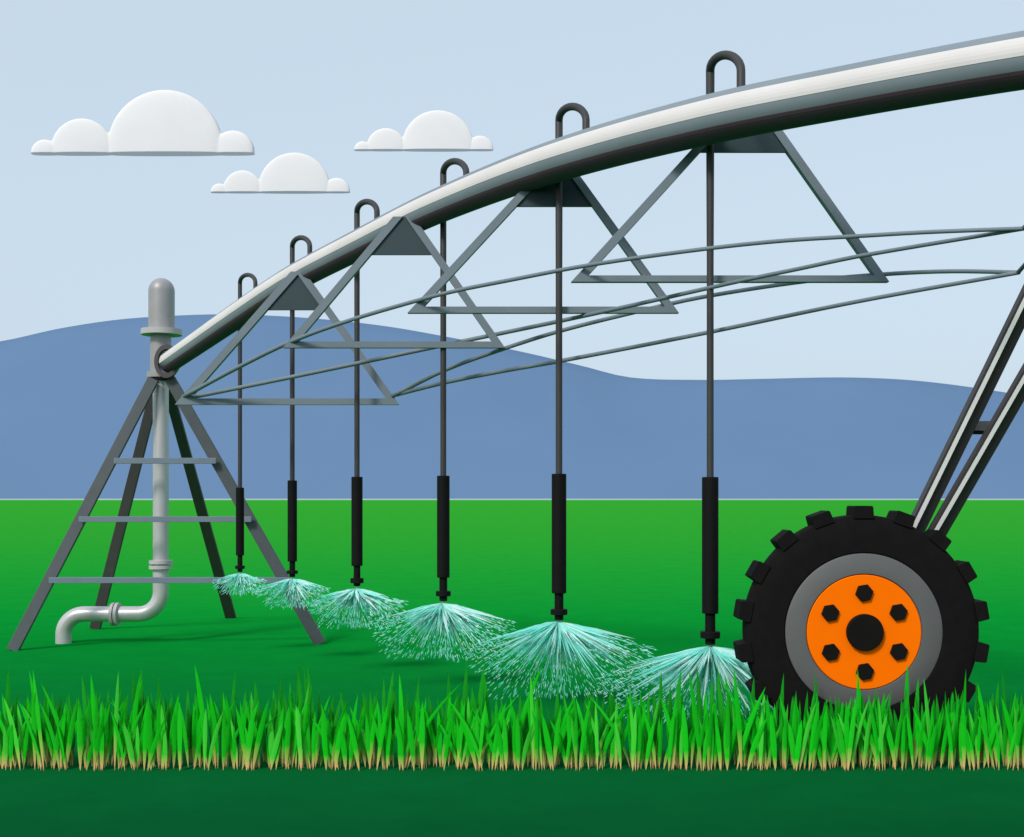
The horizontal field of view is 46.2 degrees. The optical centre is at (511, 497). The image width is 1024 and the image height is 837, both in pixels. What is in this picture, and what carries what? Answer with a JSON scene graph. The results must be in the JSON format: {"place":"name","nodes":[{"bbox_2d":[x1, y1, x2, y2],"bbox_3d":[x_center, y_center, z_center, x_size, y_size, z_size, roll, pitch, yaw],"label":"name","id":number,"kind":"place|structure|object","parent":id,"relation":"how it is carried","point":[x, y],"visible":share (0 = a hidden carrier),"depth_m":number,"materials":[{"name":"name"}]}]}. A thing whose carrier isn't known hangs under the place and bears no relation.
{"place":"outdoors","nodes":[
{"label":"outdoors","id":0,"kind":"place"},
{"bbox_2d":[31,90,254,155],"bbox_3d":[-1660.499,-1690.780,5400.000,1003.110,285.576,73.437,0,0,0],"label":"cloud","id":1,"kind":"structure","parent":0,"point":[164,123],"depth_m":5371.41,"materials":[{"name":"white"}]},
{"bbox_2d":[7,278,325,650],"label":"pivot tower","id":2,"kind":"structure","parent":0,"point":[158,397],"depth_m":11.92,"materials":[{"name":"grey metal"}]},
{"bbox_2d":[154,30,1023,404],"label":"irrigation span","id":3,"kind":"object","parent":2,"relation":"attached to","point":[756,118],"visible":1,"depth_m":7.77,"materials":[{"name":"metal"}]},
{"bbox_2d":[235,273,257,573],"bbox_3d":[-2.420,-0.679,10.961,0.089,2.759,0.479,0,0,-32],"label":"drop sprinkler","id":4,"kind":"object","parent":3,"relation":"hanging from","point":[239,566],"visible":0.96,"depth_m":11.11,"materials":[{"name":"black plastic"}]},
{"bbox_2d":[212,573,266,596],"bbox_3d":[-2.527,0.806,11.131,0.522,0.216,0.284,0,0,0],"label":"water spray","id":5,"kind":"object","parent":4,"relation":"attached to","point":[241,580],"visible":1,"depth_m":11.10,"materials":[{"name":"teal liquid"}]},
{"bbox_2d":[287,235,311,578],"bbox_3d":[-1.829,-0.783,10.379,0.098,2.983,0.489,0,0,-32],"label":"drop sprinkler","id":6,"kind":"object","parent":3,"relation":"hanging from","point":[292,523],"visible":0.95,"depth_m":10.53,"materials":[{"name":"black plastic"}]},
{"bbox_2d":[256,579,330,609],"bbox_3d":[-1.929,0.846,10.546,0.661,0.275,0.387,0,0,0],"label":"water spray","id":7,"kind":"object","parent":6,"relation":"attached to","point":[292,586],"visible":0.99,"depth_m":10.52,"materials":[{"name":"teal liquid"}]},
{"bbox_2d":[350,199,379,587],"bbox_3d":[-1.179,-0.845,9.743,0.109,3.170,0.494,0,0,-31],"label":"drop sprinkler","id":8,"kind":"object","parent":3,"relation":"hanging from","point":[356,522],"visible":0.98,"depth_m":9.88,"materials":[{"name":"black plastic"}]},
{"bbox_2d":[308,588,407,629],"bbox_3d":[-1.270,0.919,9.908,0.836,0.346,0.444,0,0,0],"label":"water spray","id":9,"kind":"object","parent":8,"relation":"attached to","point":[353,598],"visible":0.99,"depth_m":9.87,"materials":[{"name":"teal liquid"}]},
{"bbox_2d":[436,158,469,602],"bbox_3d":[-0.432,-0.876,8.989,0.114,3.343,0.462,0,0,-31],"label":"drop sprinkler","id":10,"kind":"object","parent":3,"relation":"hanging from","point":[443,528],"visible":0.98,"depth_m":9.11,"materials":[{"name":"black plastic"}]},
{"bbox_2d":[367,603,515,661],"bbox_3d":[-0.532,1.026,9.135,1.143,0.455,0.616,0,0,0],"label":"water spray","id":11,"kind":"object","parent":10,"relation":"attached to","point":[448,618],"visible":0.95,"depth_m":9.09,"materials":[{"name":"teal liquid"}]},
{"bbox_2d":[550,103,589,621],"bbox_3d":[0.414,-0.917,8.171,0.118,3.547,0.460,0,0,-31],"label":"drop sprinkler","id":12,"kind":"object","parent":3,"relation":"hanging from","point":[558,611],"visible":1,"depth_m":8.29,"materials":[{"name":"black plastic"}]},
{"bbox_2d":[463,622,655,699],"bbox_3d":[0.333,1.132,8.309,1.367,0.553,0.751,0,0,0],"label":"water spray","id":13,"kind":"object","parent":12,"relation":"attached to","point":[570,640],"visible":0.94,"depth_m":8.26,"materials":[{"name":"teal liquid"}]},
{"bbox_2d":[700,50,744,645],"bbox_3d":[1.301,-0.901,7.301,0.123,3.638,0.438,0,0,-27],"label":"drop sprinkler","id":14,"kind":"object","parent":3,"relation":"hanging from","point":[709,634],"visible":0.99,"depth_m":7.42,"materials":[{"name":"black plastic"}]},
{"bbox_2d":[596,646,773,723],"bbox_3d":[1.208,1.164,7.455,1.386,0.497,0.821,0,0,0],"label":"water spray","id":15,"kind":"object","parent":14,"relation":"attached to","point":[705,660],"visible":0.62,"depth_m":7.38,"materials":[{"name":"teal liquid"}]},
{"bbox_2d":[211,153,349,193],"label":"cloud","id":16,"kind":"structure","parent":0,"point":[293,173],"depth_m":4983.51,"materials":[{"name":"white"}]},
{"bbox_2d":[354,110,492,151],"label":"cloud","id":17,"kind":"structure","parent":0,"point":[437,131],"depth_m":5282.48,"materials":[{"name":"white"}]},
{"bbox_2d":[0,500,1023,836],"bbox_3d":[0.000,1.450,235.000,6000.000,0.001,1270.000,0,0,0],"label":"ground","id":18,"kind":"structure","parent":0,"point":[634,570],"depth_m":10.71,"materials":[{"name":"green plant"}]},
{"bbox_2d":[733,284,1023,756],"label":"drive tower","id":19,"kind":"structure","parent":18,"relation":"on","point":[877,602],"depth_m":6.72,"materials":[{"name":"black rubber"}]},
{"bbox_2d":[0,314,1023,498],"bbox_3d":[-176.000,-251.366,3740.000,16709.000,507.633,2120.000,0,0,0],"label":"hills","id":20,"kind":"structure","parent":0,"point":[69,396],"depth_m":2924.05,"materials":[{"name":"blue"}]},
{"bbox_2d":[0,663,1023,770],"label":"grass","id":21,"kind":"structure","parent":0,"point":[471,733],"depth_m":6.42,"materials":[{"name":"green plant"}]},
{"bbox_2d":[0,0,1023,392],"label":"sky","id":22,"kind":"structure","parent":0,"point":[84,239],"materials":[{"name":"blue"}]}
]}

